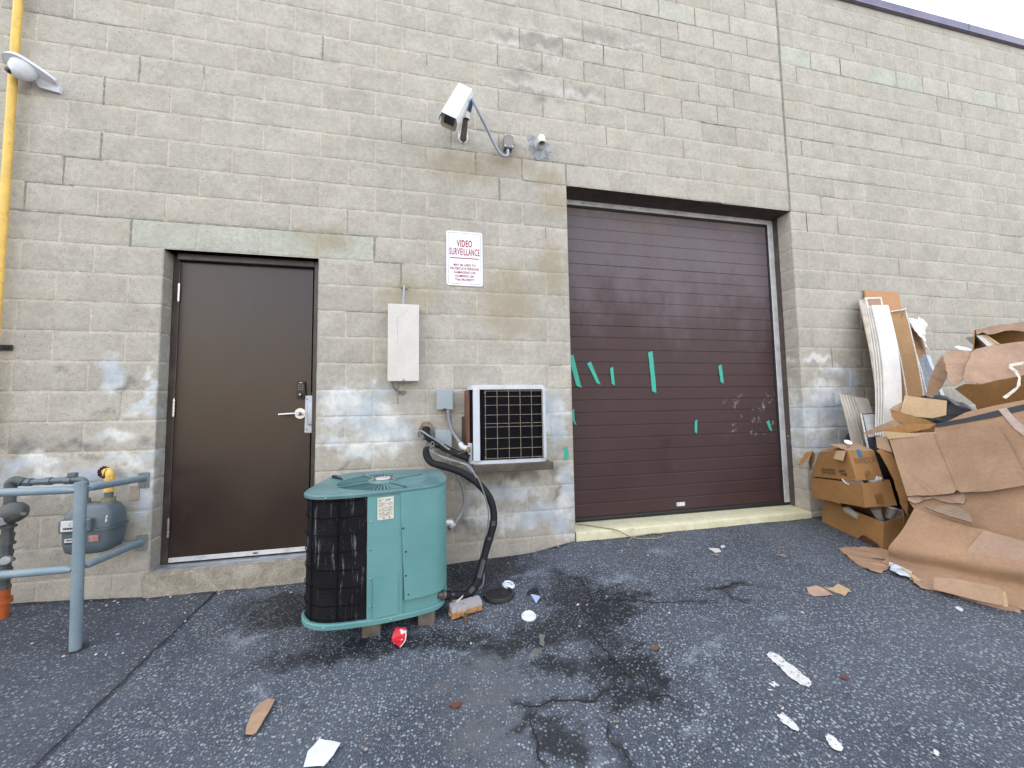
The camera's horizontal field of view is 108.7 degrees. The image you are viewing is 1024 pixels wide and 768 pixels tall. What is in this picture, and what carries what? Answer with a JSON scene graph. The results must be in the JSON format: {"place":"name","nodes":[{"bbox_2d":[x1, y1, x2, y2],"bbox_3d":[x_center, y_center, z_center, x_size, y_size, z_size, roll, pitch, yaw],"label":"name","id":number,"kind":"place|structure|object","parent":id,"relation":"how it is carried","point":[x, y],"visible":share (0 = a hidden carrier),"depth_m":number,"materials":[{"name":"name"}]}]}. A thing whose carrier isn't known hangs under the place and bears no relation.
{"place":"outdoors","nodes":[
{"label":"outdoors","id":0,"kind":"place"},
{"bbox_2d":[331,474,342,479],"bbox_3d":[-1.144,0.607,2.397,0.036,0.019,0.206,2,-5,-39],"label":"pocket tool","id":1,"kind":"object","parent":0,"point":[336,476],"visible":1,"depth_m":2.39,"materials":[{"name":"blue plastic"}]},
{"bbox_2d":[464,613,466,623],"bbox_3d":[-0.271,1.372,2.148,0.020,0.060,0.032,0,-4,-12],"label":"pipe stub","id":2,"kind":"object","parent":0,"point":[465,618],"visible":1,"depth_m":2.14,"materials":[{"name":"brown"}]},
{"bbox_2d":[0,509,1023,767],"bbox_3d":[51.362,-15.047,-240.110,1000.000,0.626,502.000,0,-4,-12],"label":"ground","id":3,"kind":"structure","parent":0,"point":[940,673],"depth_m":1.72,"materials":[{"name":"asphalt"}]},
{"bbox_2d":[0,476,29,619],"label":"gas riser","id":4,"kind":"object","parent":3,"relation":"on","point":[13,511],"visible":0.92,"depth_m":2.20,"materials":[{"name":"metal"}]},
{"bbox_2d":[0,472,149,651],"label":"guard rail","id":5,"kind":"object","parent":3,"relation":"on","point":[77,566],"visible":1,"depth_m":2.00,"materials":[{"name":"metal"}]},
{"bbox_2d":[32,591,216,767],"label":"paving seam","id":6,"kind":"object","parent":3,"relation":"on","point":[65,736],"visible":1,"depth_m":1.69,"materials":[{"name":"asphalt"}]},
{"bbox_2d":[245,698,274,734],"bbox_3d":[-1.063,1.389,1.536,0.075,0.024,0.178,0,-4,-12],"label":"cardboard scrap","id":7,"kind":"object","parent":3,"relation":"on","point":[260,712],"visible":1,"depth_m":1.53,"materials":[{"name":"cardboard"}]},
{"bbox_2d":[304,738,339,766],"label":"paper sheet","id":8,"kind":"object","parent":3,"relation":"on","point":[320,752],"visible":1,"depth_m":1.37,"materials":[{"name":"paper"}]},
{"bbox_2d":[362,624,382,637],"bbox_3d":[-0.849,1.371,2.362,0.098,0.105,0.665,0,-4,-12],"label":"timber block","id":9,"kind":"object","parent":3,"relation":"on","point":[371,630],"depth_m":2.04,"materials":[{"name":"brown wood"}]},
{"bbox_2d":[391,627,406,647],"bbox_3d":[-0.612,1.366,1.984,0.084,0.048,0.097,-2,-4,12],"label":"paper cup","id":10,"kind":"object","parent":3,"relation":"on","point":[399,636],"visible":1,"depth_m":2.00,"materials":[{"name":"paper"}]},
{"bbox_2d":[418,610,435,625],"bbox_3d":[-0.532,1.382,2.453,0.093,0.079,0.655,-1,-4,-6],"label":"timber block","id":11,"kind":"object","parent":3,"relation":"on","point":[427,618],"depth_m":2.13,"materials":[{"name":"brown wood"}]},
{"bbox_2d":[301,469,446,630],"bbox_3d":[-0.816,0.963,2.340,0.788,0.759,0.783,0,-4,-12],"label":"condenser","id":12,"kind":"object","parent":11,"relation":"on","point":[376,548],"visible":0.98,"depth_m":2.00,"materials":[{"name":"teal metal"}]},
{"bbox_2d":[423,443,497,600],"bbox_3d":[-0.346,0.903,2.571,0.475,0.939,0.639,0,-4,-21],"label":"insulated hose","id":13,"kind":"object","parent":12,"relation":"attached to","point":[468,592],"visible":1,"depth_m":2.55,"materials":[{"name":"black rubber"}]},
{"bbox_2d":[429,449,475,477],"bbox_3d":[-0.439,0.587,2.735,0.402,0.208,0.042,-2,-4,19],"label":"wire","id":14,"kind":"object","parent":13,"relation":"attached to","point":[455,460],"visible":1,"depth_m":2.75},
{"bbox_2d":[449,701,461,707],"bbox_3d":[-0.242,1.371,1.570,0.060,0.005,0.035,0,-4,-12],"label":"leaf scrap","id":15,"kind":"object","parent":3,"relation":"on","point":[455,704],"visible":1,"depth_m":1.57,"materials":[{"name":"plant"}]},
{"bbox_2d":[448,594,463,616],"bbox_3d":[-0.351,1.349,2.249,0.057,0.090,0.116,-4,-5,41],"label":"stick","id":16,"kind":"object","parent":3,"relation":"on","point":[459,599],"visible":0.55,"depth_m":2.25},
{"bbox_2d":[448,595,481,619],"bbox_3d":[-0.282,1.356,2.235,0.202,0.060,0.090,1,-4,-26],"label":"brick","id":17,"kind":"object","parent":3,"relation":"on","point":[460,608],"visible":0.99,"depth_m":2.21,"materials":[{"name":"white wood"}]},
{"bbox_2d":[483,586,514,602],"bbox_3d":[-0.086,1.373,2.403,0.206,0.029,0.206,0,-4,-12],"label":"pail lid","id":18,"kind":"object","parent":3,"relation":"on","point":[498,594],"visible":1,"depth_m":2.39,"materials":[{"name":"plastic"}]},
{"bbox_2d":[502,580,514,588],"bbox_3d":[-0.024,1.371,2.514,0.088,0.030,0.089,0,-4,-12],"label":"cup lid","id":19,"kind":"object","parent":3,"relation":"on","point":[508,583],"visible":1,"depth_m":2.50,"materials":[{"name":"white plastic"}]},
{"bbox_2d":[0,0,1023,602],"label":"warehouse","id":20,"kind":"structure","parent":3,"relation":"on","point":[232,222],"depth_m":3.09,"materials":[{"name":"concrete"}]},
{"bbox_2d":[0,0,23,349],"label":"gas pipe","id":21,"kind":"object","parent":20,"relation":"attached to","point":[10,111],"visible":1,"depth_m":2.42,"materials":[{"name":"metal"}]},
{"bbox_2d":[1,51,62,93],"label":"dome camera","id":22,"kind":"object","parent":20,"relation":"attached to","point":[20,67],"visible":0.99,"depth_m":2.43,"materials":[{"name":"plastic"}]},
{"bbox_2d":[20,468,128,554],"bbox_3d":[-2.767,0.799,2.321,0.537,0.511,0.281,0,-4,-12],"label":"gas meter","id":23,"kind":"object","parent":20,"relation":"attached to","point":[107,521],"visible":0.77,"depth_m":2.28,"materials":[{"name":"grey paint"}]},
{"bbox_2d":[129,486,139,499],"bbox_3d":[-2.555,0.738,2.490,0.055,0.096,0.010,0,-4,-12],"label":"wall plate","id":24,"kind":"object","parent":20,"relation":"attached to","point":[134,494],"depth_m":2.49,"materials":[{"name":"metal"}]},
{"bbox_2d":[166,262,313,563],"bbox_3d":[-1.980,0.179,2.741,0.951,2.182,0.114,0,-4,-12],"label":"entry door","id":25,"kind":"structure","parent":20,"relation":"in","point":[242,407],"depth_m":2.74,"materials":[{"name":"brown metal"}]},
{"bbox_2d":[387,285,418,403],"bbox_3d":[-0.843,-0.317,2.870,0.233,0.949,0.099,0,-4,-12],"label":"utility box","id":26,"kind":"object","parent":20,"relation":"attached to","point":[403,341],"visible":1,"depth_m":2.83,"materials":[{"name":"white metal"}]},
{"bbox_2d":[435,429,451,450],"bbox_3d":[-0.540,0.453,2.901,0.130,0.186,0.059,0,-4,-12],"label":"disconnect box","id":27,"kind":"object","parent":20,"relation":"attached to","point":[444,437],"visible":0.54,"depth_m":2.88,"materials":[{"name":"metal"}]},
{"bbox_2d":[435,429,451,450],"bbox_3d":[-0.536,0.441,2.880,0.130,0.165,0.015,0,-4,-12],"label":"door","id":28,"kind":"structure","parent":27,"relation":"in","point":[444,436],"depth_m":2.88,"materials":[{"name":"metal"}]},
{"bbox_2d":[446,454,465,529],"bbox_3d":[-0.414,0.769,2.695,0.158,0.509,0.398,0,-4,-8],"label":"conduit","id":29,"kind":"object","parent":27,"relation":"attached to","point":[451,524],"visible":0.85,"depth_m":2.74,"materials":[{"name":"white plastic"}]},
{"bbox_2d":[436,389,452,411],"bbox_3d":[-0.533,0.131,2.914,0.128,0.183,0.078,0,-4,-12],"label":"disconnect box","id":30,"kind":"object","parent":20,"relation":"attached to","point":[444,399],"visible":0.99,"depth_m":2.88,"materials":[{"name":"grey plastic"}]},
{"bbox_2d":[436,389,452,409],"bbox_3d":[-0.527,0.120,2.886,0.128,0.165,0.019,0,-4,-12],"label":"door","id":31,"kind":"structure","parent":30,"relation":"in","point":[444,396],"depth_m":2.88,"materials":[{"name":"grey metal"}]},
{"bbox_2d":[419,432,488,588],"bbox_3d":[-0.410,0.854,2.672,0.623,1.010,0.170,-4,-5,36],"label":"wire","id":32,"kind":"object","parent":20,"relation":"attached to","point":[470,466],"visible":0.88,"depth_m":2.64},
{"bbox_2d":[438,82,472,143],"bbox_3d":[-0.402,-2.130,2.896,0.218,0.492,0.489,-2,-4,13],"label":"box camera","id":33,"kind":"object","parent":20,"relation":"attached to","point":[456,111],"visible":1,"depth_m":2.79,"materials":[{"name":"white paint"}]},
{"bbox_2d":[444,114,454,125],"bbox_3d":[-0.465,-1.976,2.745,0.085,0.049,0.061,0,-4,-12],"label":"window","id":34,"kind":"structure","parent":33,"relation":"in","point":[448,119],"depth_m":2.75,"materials":[{"name":"black glass"}]},
{"bbox_2d":[471,98,508,157],"bbox_3d":[-0.180,-2.078,3.020,0.056,0.296,0.427,-4,-5,43],"label":"conduit","id":35,"kind":"object","parent":33,"relation":"attached to","point":[489,133],"visible":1,"depth_m":3.02,"materials":[{"name":"metal"}]},
{"bbox_2d":[446,230,482,286],"bbox_3d":[-0.394,-1.042,3.057,0.300,0.461,0.005,0,-4,-12],"label":"warning sign","id":36,"kind":"object","parent":20,"relation":"attached to","point":[464,260],"visible":1,"depth_m":3.06,"materials":[{"name":"white"}]},
{"bbox_2d":[503,134,512,152],"bbox_3d":[-0.034,-2.068,3.175,0.082,0.141,0.065,0,-4,-12],"label":"junction box","id":37,"kind":"object","parent":20,"relation":"attached to","point":[507,141],"visible":0.97,"depth_m":3.15,"materials":[{"name":"metal"}]},
{"bbox_2d":[467,459,553,483],"bbox_3d":[-0.020,0.698,2.877,0.633,0.188,0.284,0,-4,-12],"label":"support shelf","id":38,"kind":"object","parent":20,"relation":"attached to","point":[509,467],"visible":0.68,"depth_m":2.75,"materials":[{"name":"metal"}]},
{"bbox_2d":[462,385,546,464],"bbox_3d":[-0.068,0.309,2.900,0.636,0.592,0.274,0,-4,-12],"label":"wall air conditioner","id":39,"kind":"object","parent":38,"relation":"on","point":[501,424],"depth_m":2.80,"materials":[{"name":"white metal"}]},
{"bbox_2d":[419,430,449,449],"bbox_3d":[-0.518,0.458,2.780,0.388,0.223,0.038,-1,-4,7],"label":"wire","id":40,"kind":"object","parent":39,"relation":"attached to","point":[436,440],"visible":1,"depth_m":2.78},
{"bbox_2d":[423,426,469,461],"bbox_3d":[-0.515,0.457,2.807,0.410,0.267,0.108,-2,-4,18],"label":"insulated hose","id":41,"kind":"object","parent":39,"relation":"attached to","point":[455,452],"visible":0.91,"depth_m":2.79,"materials":[{"name":"black plastic"}]},
{"bbox_2d":[431,447,466,455],"bbox_3d":[-0.472,0.507,2.773,0.298,0.066,0.028,-2,-4,10],"label":"wire","id":42,"kind":"object","parent":39,"relation":"attached to","point":[447,453],"visible":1,"depth_m":2.78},
{"bbox_2d":[447,411,467,450],"bbox_3d":[-0.410,0.361,2.848,0.237,0.306,0.055,-4,-5,36],"label":"conduit","id":43,"kind":"object","parent":39,"relation":"attached to","point":[461,445],"visible":0.94,"depth_m":2.88,"materials":[{"name":"white plastic"}]},
{"bbox_2d":[535,134,545,149],"bbox_3d":[0.245,-2.100,3.193,0.072,0.100,0.170,0,-4,-12],"label":"vent pipe","id":44,"kind":"object","parent":20,"relation":"attached to","point":[540,141],"visible":1,"depth_m":3.16,"materials":[{"name":"white plastic"}]},
{"bbox_2d":[563,447,568,460],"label":"tape strip","id":45,"kind":"object","parent":20,"relation":"attached to","point":[566,454],"visible":1,"depth_m":3.13,"materials":[{"name":"plastic"}]},
{"bbox_2d":[567,207,789,521],"bbox_3d":[1.657,-0.253,3.678,2.430,3.024,0.064,0,-4,-12],"label":"overhead door","id":46,"kind":"structure","parent":20,"relation":"in","point":[693,294],"depth_m":3.64,"materials":[{"name":"brown metal"}]},
{"bbox_2d":[572,409,575,424],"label":"tape strip","id":47,"kind":"object","parent":46,"relation":"attached to","point":[573,418],"visible":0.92,"depth_m":3.39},
{"bbox_2d":[571,355,581,387],"bbox_3d":[0.590,-0.119,3.426,0.122,0.311,0.003,0,-4,-12],"label":"tape strip","id":48,"kind":"object","parent":46,"relation":"attached to","point":[575,374],"visible":0.92,"depth_m":3.43,"materials":[{"name":"plastic"}]},
{"bbox_2d":[587,362,600,384],"bbox_3d":[0.770,-0.103,3.463,0.131,0.219,0.002,0,-4,-12],"label":"tape strip","id":49,"kind":"object","parent":46,"relation":"attached to","point":[590,366],"visible":1,"depth_m":3.46,"materials":[{"name":"plastic"}]},
{"bbox_2d":[610,367,614,384],"bbox_3d":[0.957,-0.075,3.499,0.047,0.181,0.003,0,-4,-12],"label":"tape strip","id":50,"kind":"object","parent":46,"relation":"attached to","point":[612,375],"visible":1,"depth_m":3.50,"materials":[{"name":"plastic"}]},
{"bbox_2d":[648,351,655,392],"bbox_3d":[1.368,-0.118,3.588,0.072,0.413,0.003,0,-4,-12],"label":"tape strip","id":51,"kind":"object","parent":46,"relation":"attached to","point":[652,371],"visible":1,"depth_m":3.59,"materials":[{"name":"plastic"}]},
{"bbox_2d":[718,364,723,383],"bbox_3d":[2.131,-0.102,3.746,0.055,0.199,0.003,0,-4,-12],"label":"tape strip","id":52,"kind":"object","parent":46,"relation":"attached to","point":[721,373],"visible":1,"depth_m":3.75,"materials":[{"name":"plastic"}]},
{"bbox_2d":[521,610,535,621],"bbox_3d":[0.099,1.358,2.158,0.089,0.024,0.088,0,-4,-12],"label":"cup lid","id":53,"kind":"object","parent":3,"relation":"on","point":[528,615],"visible":1,"depth_m":2.14,"materials":[{"name":"plastic"}]},
{"bbox_2d":[527,587,537,595],"bbox_3d":[0.134,1.365,2.420,0.095,0.022,0.044,1,-4,-22],"label":"plastic scrap","id":54,"kind":"object","parent":3,"relation":"on","point":[531,591],"visible":1,"depth_m":2.42,"materials":[{"name":"plastic"}]},
{"bbox_2d":[531,594,539,602],"bbox_3d":[0.159,1.365,2.345,0.054,0.007,0.114,0,-4,-12],"label":"paper scrap","id":55,"kind":"object","parent":3,"relation":"on","point":[536,598],"visible":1,"depth_m":2.35,"materials":[{"name":"paper"}]},
{"bbox_2d":[529,648,542,656],"bbox_3d":[0.116,1.365,1.867,0.075,0.009,0.043,0,-4,-12],"label":"flat stone","id":56,"kind":"object","parent":3,"relation":"on","point":[536,652],"visible":1,"depth_m":1.86,"materials":[{"name":"grey stone"}]},
{"bbox_2d":[539,634,544,645],"bbox_3d":[0.160,1.358,1.949,0.033,0.007,0.100,-1,-4,4],"label":"flat stone","id":57,"kind":"object","parent":3,"relation":"on","point":[542,637],"visible":1,"depth_m":1.95,"materials":[{"name":"grey stone"}]},
{"bbox_2d":[576,524,663,546],"bbox_3d":[0.923,1.274,3.110,0.769,0.095,0.291,-1,-4,4],"label":"cord","id":58,"kind":"object","parent":3,"relation":"on","point":[628,535],"visible":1,"depth_m":3.15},
{"bbox_2d":[463,517,819,764],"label":"ground cracks","id":59,"kind":"object","parent":3,"relation":"on","point":[654,696],"visible":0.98,"depth_m":1.63,"materials":[{"name":"asphalt"}]},
{"bbox_2d":[649,644,658,649],"bbox_3d":[0.700,1.294,1.802,0.059,0.012,0.035,0,-4,-12],"label":"leaf scrap","id":60,"kind":"object","parent":3,"relation":"on","point":[655,647],"visible":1,"depth_m":1.80,"materials":[{"name":"plant"}]},
{"bbox_2d":[806,585,831,595],"bbox_3d":[1.878,1.280,2.264,0.155,0.022,0.105,0,-4,-12],"label":"cardboard scrap","id":61,"kind":"object","parent":3,"relation":"on","point":[815,590],"visible":1,"depth_m":2.27,"materials":[{"name":"cardboard"}]},
{"bbox_2d":[709,545,938,755],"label":"paper scraps","id":62,"kind":"object","parent":3,"relation":"on","point":[793,672],"visible":1,"depth_m":1.58,"materials":[{"name":"paper"}]},
{"bbox_2d":[824,584,851,595],"bbox_3d":[2.046,1.276,2.279,0.136,0.023,0.111,0,-4,-12],"label":"cardboard scrap","id":63,"kind":"object","parent":3,"relation":"on","point":[840,589],"visible":1,"depth_m":2.28,"materials":[{"name":"cardboard"}]},
{"bbox_2d":[839,674,849,679],"bbox_3d":[1.440,1.268,1.591,0.044,0.006,0.026,0,-4,-12],"label":"leaf scrap","id":64,"kind":"object","parent":3,"relation":"on","point":[844,676],"visible":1,"depth_m":1.59,"materials":[{"name":"plant"}]},
{"bbox_2d":[839,547,889,573],"bbox_3d":[2.623,1.281,2.737,0.545,0.030,0.301,2,-5,-39],"label":"flat cardboard","id":65,"kind":"object","parent":3,"relation":"on","point":[862,556],"visible":0.82,"depth_m":2.73,"materials":[{"name":"cardboard"}]},
{"bbox_2d":[822,500,909,548],"bbox_3d":[3.068,1.179,3.215,0.359,0.248,0.759,-1,-4,5],"label":"cardboard box","id":66,"kind":"object","parent":3,"relation":"on","point":[868,529],"visible":0.82,"depth_m":3.09,"materials":[{"name":"cardboard"}]},
{"bbox_2d":[811,477,896,507],"bbox_3d":[2.944,0.923,3.208,0.331,0.243,0.652,-1,-4,3],"label":"cardboard box","id":67,"kind":"object","parent":66,"relation":"on","point":[870,494],"visible":0.91,"depth_m":2.99,"materials":[{"name":"cardboard"}]},
{"bbox_2d":[798,444,882,480],"bbox_3d":[2.887,0.684,3.248,0.454,0.318,0.518,0,-4,-12],"label":"cardboard box","id":68,"kind":"object","parent":67,"relation":"on","point":[855,462],"visible":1,"depth_m":3.07,"materials":[{"name":"brown"}]},
{"bbox_2d":[839,394,854,443],"bbox_3d":[3.165,0.512,3.423,0.056,0.852,0.378,-3,-4,29],"label":"vinyl plank","id":69,"kind":"object","parent":67,"relation":"on","point":[847,421],"visible":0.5,"depth_m":3.49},
{"bbox_2d":[842,394,857,443],"bbox_3d":[3.191,0.514,3.421,0.050,0.846,0.372,-3,-4,27],"label":"vinyl plank","id":70,"kind":"object","parent":67,"relation":"on","point":[851,424],"visible":0.51,"depth_m":3.48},
{"bbox_2d":[842,479,863,484],"bbox_3d":[2.826,0.807,3.047,0.132,0.062,0.124,0,-4,-12],"label":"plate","id":71,"kind":"object","parent":67,"relation":"in","point":[860,481],"visible":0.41,"depth_m":3.05,"materials":[{"name":"white ceramic"}]},
{"bbox_2d":[864,476,879,482],"bbox_3d":[2.965,0.790,3.031,0.091,0.082,0.068,-1,-4,8],"label":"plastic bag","id":72,"kind":"object","parent":67,"relation":"in","point":[872,480],"visible":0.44,"depth_m":3.00,"materials":[{"name":"white plastic"}]},
{"bbox_2d":[847,507,885,521],"bbox_3d":[3.075,1.225,3.210,0.292,0.120,0.658,-1,-4,4],"label":"packing","id":73,"kind":"object","parent":66,"relation":"in","point":[874,517],"visible":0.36,"depth_m":3.31,"materials":[{"name":"plastic"}]},
{"bbox_2d":[876,400,1023,540],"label":"cardboard box","id":74,"kind":"object","parent":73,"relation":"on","point":[1001,511],"visible":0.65,"depth_m":2.45,"materials":[{"name":"cardboard"}]},
{"bbox_2d":[890,402,902,411],"bbox_3d":[3.380,0.204,3.230,0.084,0.100,0.067,1,-4,-24],"label":"cardboard sheet","id":75,"kind":"object","parent":74,"relation":"in","point":[897,407],"visible":0.84,"depth_m":3.22,"materials":[{"name":"cardboard"}]},
{"bbox_2d":[901,395,946,418],"bbox_3d":[3.448,0.189,3.083,0.126,0.196,0.253,2,-4,-34],"label":"cardboard sheet","id":76,"kind":"object","parent":74,"relation":"on","point":[923,407],"visible":0.98,"depth_m":3.08,"materials":[{"name":"cardboard"}]},
{"bbox_2d":[876,423,1023,495],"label":"cardboard sheet","id":77,"kind":"object","parent":74,"relation":"on","point":[976,459],"visible":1,"depth_m":2.57,"materials":[{"name":"cardboard"}]},
{"bbox_2d":[863,410,934,434],"bbox_3d":[3.128,0.314,2.987,0.133,0.213,0.419,2,-5,-42],"label":"cardboard flap","id":78,"kind":"object","parent":77,"relation":"on","point":[900,417],"visible":0.94,"depth_m":2.99,"materials":[{"name":"cardboard"}]},
{"bbox_2d":[926,341,1023,409],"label":"cardboard box","id":79,"kind":"object","parent":74,"relation":"on","point":[995,373],"visible":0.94,"depth_m":2.98,"materials":[{"name":"cardboard"}]},
{"bbox_2d":[954,346,971,350],"bbox_3d":[3.841,-0.303,3.132,0.020,0.056,0.096,1,-4,-31],"label":"plastic sleeve","id":80,"kind":"object","parent":79,"relation":"on","point":[963,348],"visible":1,"depth_m":3.13,"materials":[{"name":"plastic"}]},
{"bbox_2d":[971,322,1023,351],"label":"cardboard box","id":81,"kind":"object","parent":79,"relation":"on","point":[1006,333],"visible":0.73,"depth_m":3.24,"materials":[{"name":"cardboard"}]},
{"bbox_2d":[966,335,988,347],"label":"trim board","id":82,"kind":"object","parent":81,"relation":"in","point":[979,342],"depth_m":3.23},
{"bbox_2d":[978,335,991,345],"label":"trim board","id":83,"kind":"object","parent":81,"relation":"in","point":[987,342],"depth_m":3.13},
{"bbox_2d":[845,422,921,508],"bbox_3d":[3.579,0.724,3.462,0.875,0.870,0.550,0,-4,-12],"label":"rubbish bag","id":84,"kind":"object","parent":3,"relation":"on","point":[885,472],"visible":0.08,"depth_m":3.28,"materials":[{"name":"plastic"}]},
{"bbox_2d":[845,395,861,444],"bbox_3d":[3.217,0.516,3.418,0.045,0.840,0.365,-3,-4,26],"label":"vinyl plank","id":85,"kind":"object","parent":84,"relation":"on","point":[855,425],"visible":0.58,"depth_m":3.47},
{"bbox_2d":[848,395,864,446],"bbox_3d":[3.244,0.519,3.415,0.040,0.834,0.359,-3,-4,25],"label":"vinyl plank","id":86,"kind":"object","parent":84,"relation":"on","point":[857,423],"visible":0.6,"depth_m":3.47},
{"bbox_2d":[851,396,865,442],"bbox_3d":[3.270,0.521,3.412,0.035,0.828,0.353,-3,-4,23],"label":"vinyl plank","id":87,"kind":"object","parent":84,"relation":"on","point":[857,412],"visible":0.41,"depth_m":3.50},
{"bbox_2d":[854,397,872,413],"bbox_3d":[3.368,0.523,3.423,0.151,0.822,0.428,-2,-4,22],"label":"vinyl plank","id":88,"kind":"object","parent":84,"relation":"on","point":[863,406],"visible":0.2,"depth_m":3.56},
{"bbox_2d":[858,300,874,384],"bbox_3d":[3.540,-0.175,3.582,0.112,1.432,0.574,-4,-5,35],"label":"board","id":89,"kind":"object","parent":84,"relation":"on","point":[862,305],"visible":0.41,"depth_m":3.70,"materials":[{"name":"wood"}]},
{"bbox_2d":[860,413,876,453],"bbox_3d":[3.386,0.447,3.386,0.470,0.371,0.134,0,-4,-12],"label":"sample board","id":90,"kind":"object","parent":84,"relation":"on","point":[868,421],"visible":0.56,"depth_m":3.38,"materials":[{"name":"grey wood"}]},
{"bbox_2d":[866,307,877,435],"bbox_3d":[3.587,-0.137,3.570,0.738,1.351,0.163,3,-5,-45],"label":"trim board","id":91,"kind":"object","parent":90,"relation":"on","point":[876,386],"depth_m":3.50,"materials":[{"name":"wood"}]},
{"bbox_2d":[867,307,880,435],"bbox_3d":[3.595,-0.140,3.556,0.734,1.355,0.164,3,-5,-45],"label":"trim board","id":92,"kind":"object","parent":84,"relation":"on","point":[877,367],"depth_m":3.51,"materials":[{"name":"wood"}]},
{"bbox_2d":[869,306,882,435],"bbox_3d":[3.603,-0.143,3.542,0.730,1.359,0.166,3,-5,-45],"label":"trim board","id":93,"kind":"object","parent":84,"relation":"on","point":[880,370],"depth_m":3.49,"materials":[{"name":"wood"}]},
{"bbox_2d":[871,305,901,436],"bbox_3d":[3.611,-0.146,3.528,0.727,1.363,0.167,3,-5,-45],"label":"trim board","id":94,"kind":"object","parent":84,"relation":"on","point":[891,374],"depth_m":3.52,"materials":[{"name":"wood"}]},
{"bbox_2d":[919,394,973,422],"bbox_3d":[4.076,0.471,3.521,0.729,0.746,0.634,0,-4,-12],"label":"rubbish bag","id":95,"kind":"object","parent":84,"relation":"on","point":[954,409],"visible":0.12,"depth_m":3.33,"materials":[{"name":"plastic"}]},
{"bbox_2d":[864,297,882,306],"bbox_3d":[3.720,-0.388,3.718,0.166,1.065,0.395,-3,-4,34],"label":"picture frame","id":96,"kind":"object","parent":95,"relation":"on","point":[869,301],"visible":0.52,"depth_m":3.83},
{"bbox_2d":[863,290,904,401],"bbox_3d":[3.939,-0.131,3.750,0.615,1.752,0.292,0,-4,-12],"label":"board","id":97,"kind":"object","parent":95,"relation":"on","point":[891,300],"visible":0.13,"depth_m":3.94,"materials":[{"name":"cardboard"}]},
{"bbox_2d":[890,308,926,396],"bbox_3d":[3.949,-0.137,3.636,0.203,1.348,0.708,-4,-5,37],"label":"cardboard strip","id":98,"kind":"object","parent":95,"relation":"on","point":[911,369],"visible":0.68,"depth_m":3.67,"materials":[{"name":"cardboard"}]},
{"bbox_2d":[910,327,926,359],"bbox_3d":[4.262,-0.160,3.853,0.370,0.911,0.158,0,-4,-12],"label":"board","id":99,"kind":"object","parent":95,"relation":"on","point":[919,346],"visible":0.22,"depth_m":3.93,"materials":[{"name":"cardboard"}]},
{"bbox_2d":[908,316,928,350],"bbox_3d":[4.355,-0.545,3.914,0.254,0.385,0.076,0,-4,-12],"label":"torn sheet","id":100,"kind":"object","parent":99,"relation":"attached to","point":[919,326],"visible":1,"depth_m":3.92,"materials":[{"name":"paper"}]},
{"bbox_2d":[917,355,944,395],"bbox_3d":[4.339,0.038,3.831,0.430,0.714,0.282,0,-4,-12],"label":"wrapped bundle","id":101,"kind":"object","parent":95,"relation":"on","point":[926,365],"visible":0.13,"depth_m":3.85,"materials":[{"name":"plastic"}]},
{"bbox_2d":[889,562,911,576],"bbox_3d":[2.627,1.252,2.482,0.109,0.033,0.188,-4,-5,43],"label":"plastic bag","id":102,"kind":"object","parent":3,"relation":"on","point":[896,568],"visible":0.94,"depth_m":2.46,"materials":[{"name":"plastic"}]},
{"bbox_2d":[908,573,1023,613],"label":"cardboard sheet","id":103,"kind":"object","parent":3,"relation":"on","point":[927,583],"visible":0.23,"depth_m":2.28,"materials":[{"name":"cardboard"}]},
{"bbox_2d":[882,505,1023,609],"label":"cardboard sheet","id":104,"kind":"object","parent":103,"relation":"on","point":[927,545],"visible":0.94,"depth_m":2.36,"materials":[{"name":"cardboard"}]},
{"bbox_2d":[933,577,1003,605],"bbox_3d":[2.655,1.198,2.144,0.077,0.102,0.269,1,-4,-27],"label":"cardboard strip","id":105,"kind":"object","parent":3,"relation":"on","point":[983,593],"visible":1,"depth_m":2.13,"materials":[{"name":"cardboard"}]},
{"bbox_2d":[1002,591,1007,606],"bbox_3d":[2.712,1.183,2.020,0.064,0.069,0.016,2,-5,-37],"label":"cardboard strip","id":106,"kind":"object","parent":105,"relation":"on","point":[1005,602],"visible":1,"depth_m":2.02,"materials":[{"name":"cardboard"}]},
{"bbox_2d":[884,0,1023,38],"label":"sky","id":107,"kind":"structure","parent":0,"point":[1002,16],"materials":[{"name":"white"}]}
]}

